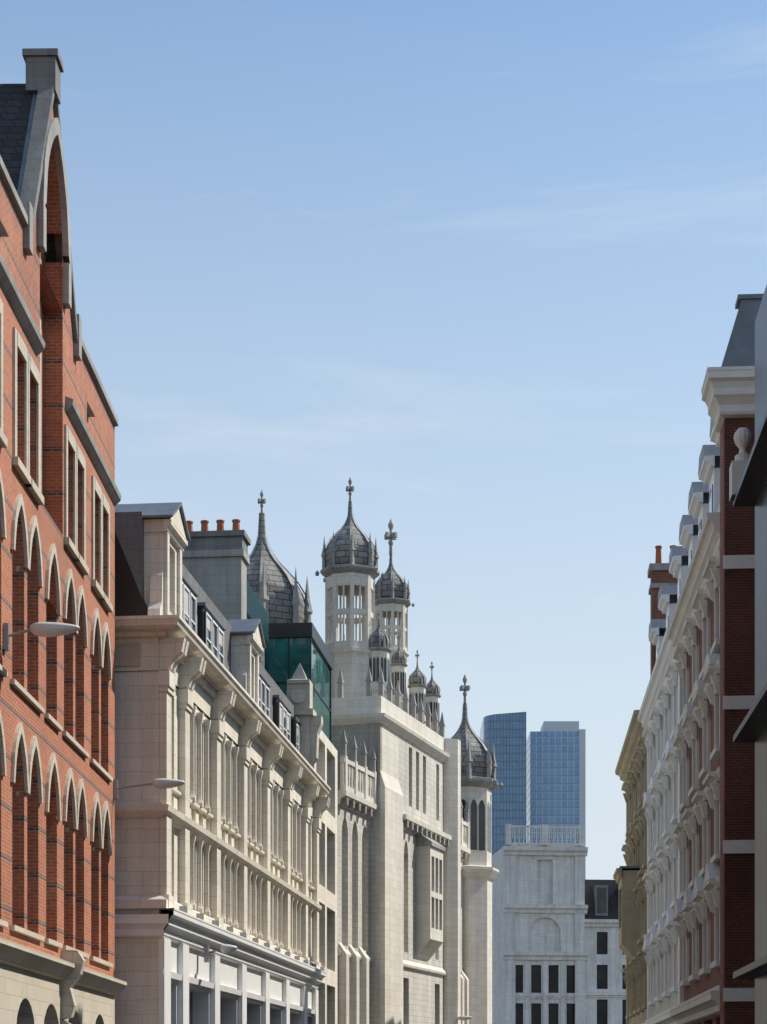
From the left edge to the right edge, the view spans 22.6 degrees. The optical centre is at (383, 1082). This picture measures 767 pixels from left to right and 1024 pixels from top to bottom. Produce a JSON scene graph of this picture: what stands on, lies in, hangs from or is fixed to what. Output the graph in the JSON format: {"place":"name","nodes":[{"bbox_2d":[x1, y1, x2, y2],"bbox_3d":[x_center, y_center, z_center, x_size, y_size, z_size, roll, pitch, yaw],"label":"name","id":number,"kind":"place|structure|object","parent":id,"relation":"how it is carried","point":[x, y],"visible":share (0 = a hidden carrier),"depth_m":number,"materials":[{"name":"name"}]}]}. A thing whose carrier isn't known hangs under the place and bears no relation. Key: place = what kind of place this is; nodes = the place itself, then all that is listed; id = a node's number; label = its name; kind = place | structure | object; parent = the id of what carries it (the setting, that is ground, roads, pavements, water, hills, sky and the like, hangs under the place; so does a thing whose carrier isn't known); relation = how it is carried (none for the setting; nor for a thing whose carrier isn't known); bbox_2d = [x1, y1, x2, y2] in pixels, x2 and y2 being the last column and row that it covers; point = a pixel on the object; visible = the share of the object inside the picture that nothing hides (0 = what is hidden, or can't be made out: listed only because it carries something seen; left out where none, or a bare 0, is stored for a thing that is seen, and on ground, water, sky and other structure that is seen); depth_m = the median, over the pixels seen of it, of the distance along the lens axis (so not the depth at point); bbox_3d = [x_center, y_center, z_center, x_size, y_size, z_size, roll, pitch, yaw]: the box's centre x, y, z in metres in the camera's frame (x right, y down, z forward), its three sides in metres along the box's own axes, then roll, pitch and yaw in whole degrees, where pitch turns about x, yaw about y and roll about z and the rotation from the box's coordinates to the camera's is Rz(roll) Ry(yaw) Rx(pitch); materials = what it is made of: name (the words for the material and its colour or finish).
{"place":"outdoors","nodes":[
{"label":"outdoors","id":0,"kind":"place"},
{"bbox_2d":[0,48,126,1023],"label":"red brick building","id":1,"kind":"structure","parent":0,"point":[60,496],"depth_m":41.91,"materials":[{"name":"brick"}]},
{"bbox_2d":[3,622,79,650],"bbox_3d":[-6.502,-8.481,36.485,1.471,0.522,0.415,0,0,0],"label":"street lamp","id":2,"kind":"object","parent":1,"relation":"attached to","point":[47,629],"visible":1,"depth_m":36.39,"materials":[{"name":"silver metal"}]},
{"bbox_2d":[113,778,184,798],"bbox_3d":[-6.088,-7.631,49.825,1.871,0.522,0.415,0,0,0],"label":"street lamp","id":3,"kind":"object","parent":1,"relation":"attached to","point":[163,783],"visible":1,"depth_m":49.75,"materials":[{"name":"silver metal"}]},
{"bbox_2d":[115,502,330,1023],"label":"white stone building","id":4,"kind":"structure","parent":0,"point":[218,848],"depth_m":57.74,"materials":[{"name":"stone"}]},
{"bbox_2d":[204,944,236,962],"bbox_3d":[-4.754,-3.781,56.083,0.974,0.522,0.414,0,0,0],"label":"street lamp","id":5,"kind":"object","parent":4,"relation":"attached to","point":[225,948],"visible":1,"depth_m":56.03,"materials":[{"name":"silver metal"}]},
{"bbox_2d":[0,0,766,879],"label":"sky","id":6,"kind":"structure","parent":0,"point":[481,267],"materials":[{"name":"blue"}]},
{"bbox_2d":[480,712,525,854],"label":"glass tower","id":7,"kind":"structure","parent":0,"point":[505,733],"depth_m":900.00,"materials":[{"name":"blue glass"}]},
{"bbox_2d":[526,721,585,878],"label":"glass tower","id":8,"kind":"structure","parent":0,"point":[555,773],"depth_m":920.00,"materials":[{"name":"blue glass"}]},
{"label":"ground","id":9,"kind":"structure","parent":0,"visible":0},
{"bbox_2d":[265,622,337,1023],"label":"building","id":10,"kind":"structure","parent":9,"relation":"on","point":[290,647],"depth_m":83.39,"materials":[{"name":"green glass"}]},
{"bbox_2d":[331,667,470,1023],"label":"building","id":11,"kind":"structure","parent":9,"relation":"on","point":[404,850],"depth_m":95.09,"materials":[{"name":"stone"}]},
{"bbox_2d":[247,490,312,668],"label":"dome","id":12,"kind":"structure","parent":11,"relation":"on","point":[273,585],"depth_m":91.55,"materials":[{"name":"metal"}]},
{"bbox_2d":[315,478,440,734],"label":"towers","id":13,"kind":"structure","parent":11,"relation":"on","point":[350,558],"depth_m":95.44,"materials":[{"name":"stone"}]},
{"bbox_2d":[458,1016,471,1020],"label":"street lamp","id":14,"kind":"object","parent":11,"relation":"attached to","point":[462,1018],"visible":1,"depth_m":104.27,"materials":[{"name":"silver metal"}]},
{"bbox_2d":[451,675,503,1023],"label":"tower","id":15,"kind":"structure","parent":9,"relation":"on","point":[479,784],"depth_m":110.74,"materials":[{"name":"stone"}]},
{"bbox_2d":[492,824,625,1023],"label":"building","id":16,"kind":"structure","parent":9,"relation":"on","point":[558,955],"depth_m":220.69,"materials":[{"name":"stone"}]},
{"bbox_2d":[613,285,766,1023],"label":"building","id":17,"kind":"structure","parent":9,"relation":"on","point":[690,877],"depth_m":55.86,"materials":[{"name":"white stone"}]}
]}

